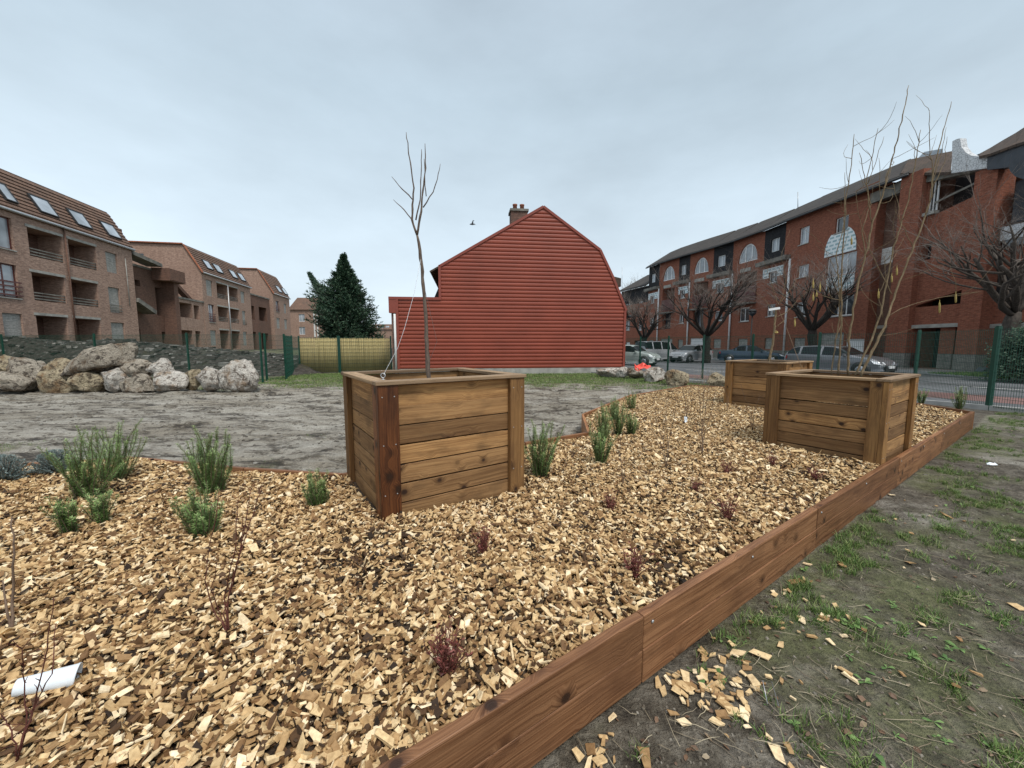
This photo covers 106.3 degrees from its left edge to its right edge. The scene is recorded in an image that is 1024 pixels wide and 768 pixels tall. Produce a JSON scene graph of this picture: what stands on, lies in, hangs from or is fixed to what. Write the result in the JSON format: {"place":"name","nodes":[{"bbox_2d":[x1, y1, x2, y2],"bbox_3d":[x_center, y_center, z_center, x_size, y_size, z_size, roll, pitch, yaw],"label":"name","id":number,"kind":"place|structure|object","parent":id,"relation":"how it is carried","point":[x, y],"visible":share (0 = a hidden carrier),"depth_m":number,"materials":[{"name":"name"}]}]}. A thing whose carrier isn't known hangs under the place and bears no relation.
{"place":"outdoors","nodes":[
{"label":"outdoors","id":0,"kind":"place"},
{"bbox_2d":[0,349,1023,767],"bbox_3d":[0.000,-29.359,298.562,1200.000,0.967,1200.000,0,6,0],"label":"ground","id":1,"kind":"structure","parent":0,"point":[914,493],"depth_m":2.32,"materials":[{"name":"soil"}]},
{"bbox_2d":[0,371,38,392],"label":"boulder","id":2,"kind":"object","parent":1,"relation":"on","point":[11,382],"visible":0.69,"depth_m":12.11,"materials":[{"name":"stone"}]},
{"bbox_2d":[6,357,45,380],"bbox_3d":[-16.317,-0.360,13.031,1.504,1.138,1.206,0,6,0],"label":"boulder","id":3,"kind":"object","parent":2,"relation":"on","point":[27,367],"visible":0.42,"depth_m":12.64,"materials":[{"name":"stone"}]},
{"bbox_2d":[36,357,78,392],"bbox_3d":[-14.942,-0.272,12.795,0.997,1.234,0.922,-2,6,-20],"label":"boulder","id":4,"kind":"object","parent":1,"relation":"on","point":[49,379],"visible":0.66,"depth_m":12.45,"materials":[{"name":"stone"}]},
{"bbox_2d":[0,168,139,341],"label":"apartment block","id":5,"kind":"structure","parent":1,"relation":"on","point":[66,266],"depth_m":25.38,"materials":[{"name":"brick"}]},
{"bbox_2d":[0,216,16,251],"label":"window","id":6,"kind":"structure","parent":5,"relation":"in","point":[5,239],"depth_m":21.97,"materials":[{"name":"grey glass"}]},
{"bbox_2d":[0,263,22,299],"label":"window","id":7,"kind":"structure","parent":5,"relation":"in","point":[6,270],"depth_m":22.05,"materials":[{"name":"grey glass"}]},
{"bbox_2d":[2,313,21,336],"bbox_3d":[-28.925,-3.170,22.163,0.100,1.800,1.091,-1,6,-12],"label":"blocked window","id":8,"kind":"structure","parent":5,"relation":"in","point":[11,322],"depth_m":22.20,"materials":[{"name":"concrete"}]},
{"bbox_2d":[105,252,116,273],"bbox_3d":[-30.616,-9.218,29.210,0.100,1.500,1.091,-1,6,-12],"label":"blocked window","id":9,"kind":"structure","parent":5,"relation":"in","point":[110,258],"depth_m":29.28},
{"bbox_2d":[108,287,119,312],"bbox_3d":[-30.596,-6.424,29.410,0.100,1.900,1.095,-1,6,-12],"label":"blocked window","id":10,"kind":"structure","parent":5,"relation":"in","point":[113,292],"depth_m":29.47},
{"bbox_2d":[66,371,106,391],"bbox_3d":[-13.894,-0.061,12.717,1.064,0.779,0.766,-2,6,-17],"label":"boulder","id":11,"kind":"object","parent":1,"relation":"on","point":[88,381],"visible":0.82,"depth_m":12.43,"materials":[{"name":"stone"}]},
{"bbox_2d":[60,342,137,376],"bbox_3d":[-14.024,-0.826,13.084,2.097,1.180,1.682,0,6,0],"label":"boulder","id":12,"kind":"object","parent":11,"relation":"on","point":[102,358],"visible":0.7,"depth_m":12.52,"materials":[{"name":"stone"}]},
{"bbox_2d":[100,368,127,392],"bbox_3d":[-13.117,-0.114,12.677,0.799,0.838,0.591,2,6,15],"label":"boulder","id":13,"kind":"object","parent":1,"relation":"on","point":[113,378],"visible":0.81,"depth_m":12.49,"materials":[{"name":"stone"}]},
{"bbox_2d":[118,359,151,375],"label":"boulder","id":14,"kind":"object","parent":13,"relation":"on","point":[132,367],"visible":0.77,"depth_m":12.90,"materials":[{"name":"stone"}]},
{"bbox_2d":[119,373,155,392],"bbox_3d":[-12.213,-0.027,12.663,1.074,0.660,0.861,0,6,0],"label":"boulder","id":15,"kind":"object","parent":1,"relation":"on","point":[139,383],"visible":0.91,"depth_m":12.42,"materials":[{"name":"stone"}]},
{"bbox_2d":[94,333,190,376],"bbox_3d":[-16.215,-1.170,16.828,4.987,2.105,0.071,1,6,11],"label":"fence","id":16,"kind":"object","parent":1,"relation":"on","point":[166,352],"visible":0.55,"depth_m":16.55,"materials":[{"name":"metal"}]},
{"bbox_2d":[131,251,185,343],"bbox_3d":[-35.763,-6.328,34.152,9.450,9.645,6.931,-1,6,-12],"label":"stair link","id":17,"kind":"object","parent":1,"relation":"on","point":[147,281],"visible":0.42,"depth_m":34.24,"materials":[{"name":"brick"}]},
{"bbox_2d":[153,370,188,391],"bbox_3d":[-11.166,-0.084,12.657,1.193,0.719,0.956,0,6,0],"label":"boulder","id":18,"kind":"object","parent":1,"relation":"on","point":[170,380],"visible":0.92,"depth_m":12.40,"materials":[{"name":"stone"}]},
{"bbox_2d":[145,358,174,373],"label":"boulder","id":19,"kind":"object","parent":18,"relation":"on","point":[162,364],"visible":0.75,"depth_m":12.90,"materials":[{"name":"stone"}]},
{"bbox_2d":[155,282,205,347],"bbox_3d":[-36.439,-6.208,38.162,8.150,8.590,5.131,-1,6,-12],"label":"gallery link","id":20,"kind":"object","parent":1,"relation":"on","point":[183,314],"visible":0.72,"depth_m":37.02,"materials":[{"name":"brick"}]},
{"bbox_2d":[128,240,253,349],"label":"apartment block","id":21,"kind":"structure","parent":1,"relation":"on","point":[220,288],"depth_m":43.50,"materials":[{"name":"brick"}]},
{"bbox_2d":[185,369,200,390],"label":"boulder","id":22,"kind":"object","parent":1,"relation":"on","point":[194,384],"visible":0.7,"depth_m":12.69,"materials":[{"name":"stone"}]},
{"bbox_2d":[0,337,392,376],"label":"rubble mound","id":23,"kind":"object","parent":1,"relation":"on","point":[300,369],"visible":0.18,"depth_m":20.28,"materials":[{"name":"stone"}]},
{"bbox_2d":[2,333,95,362],"bbox_3d":[-21.465,-1.272,17.823,5.712,2.105,0.071,1,6,11],"label":"fence","id":24,"kind":"object","parent":23,"relation":"on","point":[93,339],"visible":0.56,"depth_m":17.79,"materials":[{"name":"metal"}]},
{"bbox_2d":[0,336,328,376],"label":"rubble stones","id":25,"kind":"object","parent":23,"relation":"on","point":[185,363],"visible":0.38,"depth_m":20.57,"materials":[{"name":"stone"}]},
{"bbox_2d":[303,252,385,357],"bbox_3d":[-11.605,-5.256,27.107,5.534,7.951,5.427,4,7,37],"label":"conifer tree","id":26,"kind":"object","parent":23,"relation":"on","point":[344,312],"visible":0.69,"depth_m":26.29,"materials":[{"name":"green plant"}]},
{"bbox_2d":[195,366,219,391],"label":"boulder","id":27,"kind":"object","parent":1,"relation":"on","point":[206,378],"visible":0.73,"depth_m":12.42,"materials":[{"name":"stone"}]},
{"bbox_2d":[187,332,263,382],"bbox_3d":[-11.984,-1.089,16.036,3.633,2.105,0.071,1,6,11],"label":"fence","id":28,"kind":"object","parent":1,"relation":"on","point":[231,349],"visible":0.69,"depth_m":15.96,"materials":[{"name":"metal"}]},
{"bbox_2d":[217,359,259,391],"bbox_3d":[-8.832,-0.263,12.538,1.240,1.096,0.995,0,6,0],"label":"boulder","id":29,"kind":"object","parent":1,"relation":"on","point":[235,375],"visible":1,"depth_m":12.13,"materials":[{"name":"stone"}]},
{"bbox_2d":[250,293,271,349],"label":"gallery link","id":30,"kind":"object","parent":1,"relation":"on","point":[260,311],"visible":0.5,"depth_m":56.50,"materials":[{"name":"brick"}]},
{"bbox_2d":[239,268,290,348],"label":"apartment block","id":31,"kind":"structure","parent":1,"relation":"on","point":[266,285],"depth_m":60.90,"materials":[{"name":"brick"}]},
{"bbox_2d":[263,333,286,380],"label":"gate","id":32,"kind":"structure","parent":1,"relation":"on","point":[265,356],"depth_m":16.41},
{"bbox_2d":[285,335,293,376],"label":"fence","id":33,"kind":"object","parent":1,"relation":"on","point":[289,354],"visible":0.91,"depth_m":18.38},
{"bbox_2d":[244,467,341,476],"bbox_3d":[-2.139,0.996,3.751,1.052,0.312,0.040,1,6,10],"label":"timber edging","id":34,"kind":"object","parent":1,"relation":"on","point":[262,470],"visible":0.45,"depth_m":3.73,"materials":[{"name":"brown wood"}]},
{"bbox_2d":[290,298,323,347],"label":"apartment block","id":35,"kind":"structure","parent":1,"relation":"on","point":[301,327],"depth_m":79.21,"materials":[{"name":"brick"}]},
{"bbox_2d":[298,336,339,372],"bbox_3d":[-10.427,-1.562,20.784,2.171,2.080,0.125,0,6,0],"label":"reed screen","id":36,"kind":"object","parent":1,"relation":"on","point":[326,352],"visible":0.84,"depth_m":20.80,"materials":[{"name":"wicker"}]},
{"bbox_2d":[338,336,391,372],"bbox_3d":[-8.026,-1.595,21.113,2.709,2.080,0.132,-2,6,-15],"label":"reed screen","id":37,"kind":"object","parent":1,"relation":"on","point":[374,352],"visible":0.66,"depth_m":21.13,"materials":[{"name":"wicker"}]},
{"bbox_2d":[196,372,708,391],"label":"lawn grass","id":38,"kind":"structure","parent":1,"relation":"on","point":[538,375],"depth_m":16.27,"materials":[{"name":"plant"}]},
{"bbox_2d":[0,383,926,474],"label":"mud clods","id":39,"kind":"object","parent":1,"relation":"on","point":[244,435],"visible":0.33,"depth_m":8.26,"materials":[{"name":"soil"}]},
{"bbox_2d":[0,385,966,767],"bbox_3d":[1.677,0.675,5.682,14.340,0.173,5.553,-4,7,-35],"label":"wood chips","id":40,"kind":"object","parent":1,"relation":"on","point":[354,715],"visible":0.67,"depth_m":1.97,"materials":[{"name":"wood"}]},
{"bbox_2d":[2,516,17,627],"bbox_3d":[-2.173,0.822,1.657,0.144,0.516,0.049,2,6,22],"label":"bare shrub","id":41,"kind":"object","parent":40,"relation":"on","point":[11,619],"visible":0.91,"depth_m":1.66,"materials":[{"name":"plant"}]},
{"bbox_2d":[0,454,33,480],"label":"santolina bush","id":42,"kind":"object","parent":40,"relation":"on","point":[10,468],"visible":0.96,"depth_m":3.45,"materials":[{"name":"grey plant"}]},
{"bbox_2d":[0,597,62,761],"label":"bare shrub","id":43,"kind":"object","parent":40,"relation":"on","point":[25,731],"visible":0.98,"depth_m":1.11,"materials":[{"name":"plant"}]},
{"bbox_2d":[11,662,82,696],"bbox_3d":[-1.642,1.058,1.360,0.158,0.088,0.077,-4,7,-32],"label":"plastic cup","id":44,"kind":"object","parent":40,"relation":"on","point":[62,677],"visible":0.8,"depth_m":1.34,"materials":[{"name":"plastic"}]},
{"bbox_2d":[27,449,78,473],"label":"santolina bush","id":45,"kind":"object","parent":40,"relation":"on","point":[44,467],"visible":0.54,"depth_m":3.65,"materials":[{"name":"grey plant"}]},
{"bbox_2d":[40,496,79,532],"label":"rosemary bush","id":46,"kind":"object","parent":40,"relation":"on","point":[66,517],"visible":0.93,"depth_m":2.50,"materials":[{"name":"green plant"}]},
{"bbox_2d":[36,425,123,497],"bbox_3d":[-3.545,0.645,3.171,0.582,0.637,0.375,-3,6,-24],"label":"rosemary bush","id":47,"kind":"object","parent":40,"relation":"on","point":[85,481],"visible":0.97,"depth_m":3.14,"materials":[{"name":"green plant"}]},
{"bbox_2d":[80,488,119,526],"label":"rosemary bush","id":48,"kind":"object","parent":40,"relation":"on","point":[100,511],"visible":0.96,"depth_m":2.64,"materials":[{"name":"green plant"}]},
{"bbox_2d":[83,418,146,480],"bbox_3d":[-3.655,0.627,3.570,0.453,0.586,0.490,0,6,0],"label":"rosemary bush","id":49,"kind":"object","parent":40,"relation":"on","point":[109,457],"visible":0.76,"depth_m":3.55,"materials":[{"name":"green plant"}]},
{"bbox_2d":[168,481,224,538],"bbox_3d":[-2.021,0.818,2.488,0.316,0.371,0.258,3,6,25],"label":"rosemary bush","id":50,"kind":"object","parent":40,"relation":"on","point":[201,521],"visible":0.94,"depth_m":2.46,"materials":[{"name":"green plant"}]},
{"bbox_2d":[175,425,233,495],"bbox_3d":[-2.598,0.626,3.253,0.392,0.623,0.478,-5,7,-38],"label":"rosemary bush","id":51,"kind":"object","parent":40,"relation":"on","point":[218,477],"visible":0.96,"depth_m":3.21,"materials":[{"name":"green plant"}]},
{"bbox_2d":[202,479,266,633],"bbox_3d":[-1.173,0.740,1.612,0.300,0.701,0.132,0,6,0],"label":"bare shrub","id":52,"kind":"object","parent":40,"relation":"on","point":[226,627],"visible":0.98,"depth_m":1.63,"materials":[{"name":"plant"}]},
{"bbox_2d":[301,467,329,505],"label":"rosemary bush","id":53,"kind":"object","parent":40,"relation":"on","point":[313,498],"visible":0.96,"depth_m":2.98,"materials":[{"name":"green plant"}]},
{"bbox_2d":[341,367,525,521],"bbox_3d":[-0.737,0.447,3.493,1.260,1.100,1.214,-4,7,-34],"label":"wooden planter","id":54,"kind":"object","parent":40,"relation":"on","point":[402,426],"visible":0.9,"depth_m":3.04,"materials":[{"name":"brown wood"}]},
{"bbox_2d":[392,133,439,377],"bbox_3d":[-0.809,-1.063,3.309,0.415,2.084,0.043,0,6,0],"label":"sapling tree","id":55,"kind":"object","parent":54,"relation":"in","point":[427,362],"visible":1,"depth_m":3.29,"materials":[{"name":"brown plant"}]},
{"bbox_2d":[420,614,472,676],"bbox_3d":[-0.257,1.015,1.459,0.181,0.208,0.216,-3,7,-27],"label":"red stemmed plant","id":56,"kind":"object","parent":40,"relation":"on","point":[446,664],"visible":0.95,"depth_m":1.45,"materials":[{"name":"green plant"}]},
{"bbox_2d":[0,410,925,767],"bbox_3d":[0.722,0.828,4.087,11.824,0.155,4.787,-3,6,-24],"label":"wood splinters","id":57,"kind":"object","parent":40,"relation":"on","point":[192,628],"visible":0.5,"depth_m":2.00,"materials":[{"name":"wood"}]},
{"bbox_2d":[466,521,493,555],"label":"red stemmed plant","id":58,"kind":"object","parent":40,"relation":"on","point":[481,546],"visible":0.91,"depth_m":2.27,"materials":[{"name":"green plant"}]},
{"bbox_2d":[524,419,565,477],"bbox_3d":[0.284,0.619,3.668,0.495,0.608,0.299,-2,6,-21],"label":"rosemary bush","id":59,"kind":"object","parent":40,"relation":"on","point":[540,467],"visible":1,"depth_m":3.66,"materials":[{"name":"green plant"}]},
{"bbox_2d":[592,402,609,436],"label":"rosemary bush","id":60,"kind":"object","parent":40,"relation":"on","point":[603,419],"visible":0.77,"depth_m":5.15,"materials":[{"name":"green plant"}]},
{"bbox_2d":[588,421,617,462],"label":"rosemary bush","id":61,"kind":"object","parent":40,"relation":"on","point":[598,448],"visible":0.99,"depth_m":4.00,"materials":[{"name":"green plant"}]},
{"bbox_2d":[608,397,630,434],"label":"rosemary bush","id":62,"kind":"object","parent":40,"relation":"on","point":[617,417],"visible":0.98,"depth_m":5.35,"materials":[{"name":"green plant"}]},
{"bbox_2d":[620,541,658,578],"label":"red stemmed plant","id":63,"kind":"object","parent":40,"relation":"on","point":[633,560],"visible":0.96,"depth_m":2.07,"materials":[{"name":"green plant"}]},
{"bbox_2d":[710,495,739,521],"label":"red stemmed plant","id":64,"kind":"object","parent":40,"relation":"on","point":[725,513],"visible":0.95,"depth_m":2.73,"materials":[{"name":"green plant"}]},
{"bbox_2d":[724,359,813,408],"bbox_3d":[5.275,0.030,7.938,1.264,1.025,1.124,-4,7,-34],"label":"wooden planter","id":65,"kind":"object","parent":40,"relation":"on","point":[749,376],"visible":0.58,"depth_m":7.71,"materials":[{"name":"brown wood"}]},
{"bbox_2d":[762,369,920,465],"bbox_3d":[3.945,0.374,4.650,1.264,1.010,1.124,-4,7,-34],"label":"wooden planter","id":66,"kind":"object","parent":40,"relation":"on","point":[879,429],"visible":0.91,"depth_m":4.30,"materials":[{"name":"brown wood"}]},
{"bbox_2d":[794,85,987,376],"bbox_3d":[4.567,-1.726,4.411,2.382,3.317,0.832,0,6,-3],"label":"hazel tree","id":67,"kind":"object","parent":66,"relation":"in","point":[840,320],"visible":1,"depth_m":4.44,"materials":[{"name":"brown plant"}]},
{"bbox_2d":[388,204,630,373],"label":"red clad house","id":68,"kind":"structure","parent":1,"relation":"on","point":[537,291],"depth_m":19.71,"materials":[{"name":"wood"}]},
{"bbox_2d":[376,612,643,767],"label":"timber edging","id":69,"kind":"object","parent":1,"relation":"on","point":[532,720],"visible":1,"depth_m":1.40,"materials":[{"name":"brown wood"}]},
{"bbox_2d":[622,285,680,340],"bbox_3d":[12.428,-6.100,37.196,6.997,7.705,8.977,2,6,15],"label":"street tree","id":70,"kind":"object","parent":1,"relation":"on","point":[654,324],"visible":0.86,"depth_m":36.00,"materials":[{"name":"brown plant"}]},
{"bbox_2d":[639,337,667,372],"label":"fence","id":71,"kind":"object","parent":1,"relation":"on","point":[640,355],"visible":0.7,"depth_m":19.74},
{"bbox_2d":[643,367,664,382],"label":"boulder","id":72,"kind":"object","parent":1,"relation":"on","point":[653,374],"visible":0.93,"depth_m":15.57,"materials":[{"name":"stone"}]},
{"bbox_2d":[664,369,688,385],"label":"boulder","id":73,"kind":"object","parent":1,"relation":"on","point":[672,377],"visible":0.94,"depth_m":14.44,"materials":[{"name":"stone"}]},
{"bbox_2d":[667,336,702,376],"bbox_3d":[7.954,-1.229,17.753,0.070,2.035,1.798,-3,7,-30],"label":"fence","id":74,"kind":"object","parent":1,"relation":"on","point":[682,354],"visible":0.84,"depth_m":17.92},
{"bbox_2d":[646,246,783,362],"bbox_3d":[16.920,-6.400,30.806,10.787,9.622,10.354,-2,6,-23],"label":"street tree","id":75,"kind":"object","parent":1,"relation":"on","point":[708,331],"visible":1,"depth_m":30.55,"materials":[{"name":"brown plant"}]},
{"bbox_2d":[701,335,751,378],"bbox_3d":[9.112,-1.087,16.359,1.880,2.035,0.072,5,8,43],"label":"fence","id":76,"kind":"object","parent":1,"relation":"on","point":[703,355],"visible":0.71,"depth_m":16.63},
{"bbox_2d":[637,507,817,682],"bbox_3d":[1.413,1.137,2.304,2.018,0.327,0.051,-4,7,-34],"label":"timber edging","id":77,"kind":"object","parent":1,"relation":"on","point":[680,619],"visible":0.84,"depth_m":2.08,"materials":[{"name":"brown wood"}]},
{"bbox_2d":[751,334,818,368],"bbox_3d":[10.249,-0.908,14.607,0.067,2.035,2.400,-2,6,-22],"label":"fence","id":78,"kind":"object","parent":1,"relation":"on","point":[752,348],"visible":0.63,"depth_m":14.57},
{"bbox_2d":[572,494,1023,767],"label":"spilled wood chips","id":79,"kind":"object","parent":1,"relation":"on","point":[686,684],"visible":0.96,"depth_m":1.71,"materials":[{"name":"wood"}]},
{"bbox_2d":[574,437,1023,767],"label":"dry twigs","id":80,"kind":"object","parent":1,"relation":"on","point":[863,679],"visible":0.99,"depth_m":1.66,"materials":[{"name":"wood"}]},
{"bbox_2d":[600,430,1023,767],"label":"dead leaves","id":81,"kind":"object","parent":1,"relation":"on","point":[864,725],"visible":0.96,"depth_m":1.58,"materials":[{"name":"brown plant"}]},
{"bbox_2d":[620,128,1023,371],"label":"long apartment building","id":82,"kind":"structure","parent":1,"relation":"on","point":[823,225],"depth_m":25.30,"materials":[{"name":"brick"}]},
{"bbox_2d":[739,244,756,263],"bbox_3d":[23.145,-12.790,37.446,0.060,1.718,2.400,-1,6,-11],"label":"arched window","id":83,"kind":"structure","parent":82,"relation":"in","point":[749,251],"depth_m":37.49,"materials":[{"name":"white glass"}]},
{"bbox_2d":[827,251,856,276],"bbox_3d":[23.806,-8.586,27.635,0.101,1.462,2.411,0,6,-1],"label":"window","id":84,"kind":"structure","parent":82,"relation":"in","point":[846,255],"depth_m":27.50,"materials":[{"name":"white glass"}]},
{"bbox_2d":[830,295,853,317],"bbox_3d":[23.738,-5.579,27.630,0.266,1.472,2.084,0,6,-2],"label":"window","id":85,"kind":"structure","parent":82,"relation":"in","point":[847,305],"depth_m":27.32,"materials":[{"name":"grey glass"}]},
{"bbox_2d":[928,180,940,211],"bbox_3d":[23.974,-10.697,21.783,0.050,1.767,0.427,0,6,-2],"label":"window","id":86,"kind":"structure","parent":82,"relation":"in","point":[934,198],"depth_m":21.74,"materials":[{"name":"white glass"}]},
{"bbox_2d":[745,238,911,345],"bbox_3d":[20.379,-5.659,25.111,8.942,9.270,7.198,3,7,28],"label":"street tree","id":87,"kind":"object","parent":1,"relation":"on","point":[811,326],"visible":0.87,"depth_m":24.60,"materials":[{"name":"brown plant"}]},
{"bbox_2d":[687,452,1023,766],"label":"ground weeds","id":88,"kind":"object","parent":1,"relation":"on","point":[879,756],"visible":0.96,"depth_m":1.87,"materials":[{"name":"green plant"}]},
{"bbox_2d":[812,457,899,547],"bbox_3d":[3.196,1.014,3.505,2.278,0.327,0.051,-4,7,-34],"label":"timber edging","id":89,"kind":"object","parent":1,"relation":"on","point":[838,510],"visible":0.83,"depth_m":3.31,"materials":[{"name":"brown wood"}]},
{"bbox_2d":[816,332,916,375],"bbox_3d":[11.345,-0.689,12.465,0.070,2.035,2.448,-3,7,-30],"label":"fence","id":90,"kind":"object","parent":1,"relation":"on","point":[819,351],"visible":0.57,"depth_m":12.51,"materials":[{"name":"metal"}]},
{"bbox_2d":[896,430,942,485],"bbox_3d":[5.090,0.883,4.782,2.298,0.327,0.053,-4,7,-34],"label":"timber edging","id":91,"kind":"object","parent":1,"relation":"on","point":[917,457],"visible":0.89,"depth_m":4.63,"materials":[{"name":"brown wood"}]},
{"bbox_2d":[846,140,1023,379],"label":"street tree","id":92,"kind":"object","parent":1,"relation":"on","point":[1011,305],"visible":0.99,"depth_m":16.30,"materials":[{"name":"brown plant"}]},
{"bbox_2d":[913,328,994,403],"bbox_3d":[11.644,-0.461,10.242,0.069,2.035,2.504,2,6,17],"label":"fence","id":93,"kind":"object","parent":1,"relation":"on","point":[917,352],"visible":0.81,"depth_m":10.20,"materials":[{"name":"metal"}]},
{"bbox_2d":[940,412,973,452],"bbox_3d":[7.172,0.740,6.186,2.728,0.327,0.052,-4,7,-34],"label":"timber edging","id":94,"kind":"object","parent":1,"relation":"on","point":[957,429],"visible":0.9,"depth_m":6.02,"materials":[{"name":"brown wood"}]},
{"bbox_2d":[976,321,1023,382],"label":"evergreen bush","id":95,"kind":"object","parent":1,"relation":"on","point":[1012,357],"visible":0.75,"depth_m":15.33,"materials":[{"name":"green plant"}]},
{"bbox_2d":[0,0,1023,323],"label":"sky","id":96,"kind":"structure","parent":0,"point":[268,136],"materials":[{"name":"grey"}]},
{"bbox_2d":[749,231,808,363],"bbox_3d":[5.388,-1.699,7.763,1.209,2.784,0.101,0,6,0],"label":"sapling tree","id":97,"kind":"object","parent":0,"point":[774,332],"visible":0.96,"depth_m":7.79,"materials":[{"name":"brown plant"}]},
{"bbox_2d":[625,411,1023,767],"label":"grass","id":98,"kind":"structure","parent":0,"point":[863,564],"depth_m":2.34,"materials":[{"name":"plant"}]},
{"bbox_2d":[625,359,1023,407],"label":"road","id":99,"kind":"structure","parent":0,"point":[692,369],"depth_m":15.34,"materials":[{"name":"asphalt"}]},
{"bbox_2d":[625,345,660,364],"bbox_3d":[8.960,-2.154,28.520,3.857,1.525,1.972,5,8,41],"label":"parked car","id":100,"kind":"object","parent":99,"relation":"on","point":[632,352],"visible":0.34,"depth_m":27.57,"materials":[{"name":"silver paint"}]},
{"bbox_2d":[635,341,681,360],"bbox_3d":[13.616,-3.018,35.383,4.872,1.842,2.146,-2,6,-21],"label":"parked van","id":101,"kind":"object","parent":99,"relation":"on","point":[672,347],"visible":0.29,"depth_m":34.37,"materials":[{"name":"silver metal"}]},
{"bbox_2d":[669,345,712,362],"bbox_3d":[15.588,-2.668,33.495,4.162,1.534,1.995,-3,7,-30],"label":"parked car","id":102,"kind":"object","parent":99,"relation":"on","point":[692,351],"visible":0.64,"depth_m":32.73,"materials":[{"name":"silver metal"}]},
{"bbox_2d":[717,345,784,361],"bbox_3d":[19.613,-2.434,31.506,4.770,1.474,2.065,4,7,35],"label":"parked car","id":103,"kind":"object","parent":99,"relation":"on","point":[733,352],"visible":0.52,"depth_m":31.02,"materials":[{"name":"blue paint"}]},
{"bbox_2d":[591,372,1023,412],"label":"kerb","id":104,"kind":"structure","parent":99,"relation":"on","point":[968,405],"depth_m":9.27,"materials":[{"name":"concrete"}]},
{"bbox_2d":[985,326,1023,411],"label":"fence","id":105,"kind":"object","parent":104,"relation":"on","point":[994,365],"visible":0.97,"depth_m":8.92,"materials":[{"name":"metal"}]},
{"bbox_2d":[644,371,1023,404],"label":"cycle lane","id":106,"kind":"structure","parent":99,"relation":"on","point":[980,398],"depth_m":10.95,"materials":[{"name":"asphalt"}]},
{"bbox_2d":[784,345,897,374],"bbox_3d":[16.406,-1.204,19.365,2.065,1.493,4.263,-3,6,-25],"label":"parked car","id":107,"kind":"object","parent":99,"relation":"on","point":[870,365],"visible":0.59,"depth_m":18.70,"materials":[{"name":"grey paint"}]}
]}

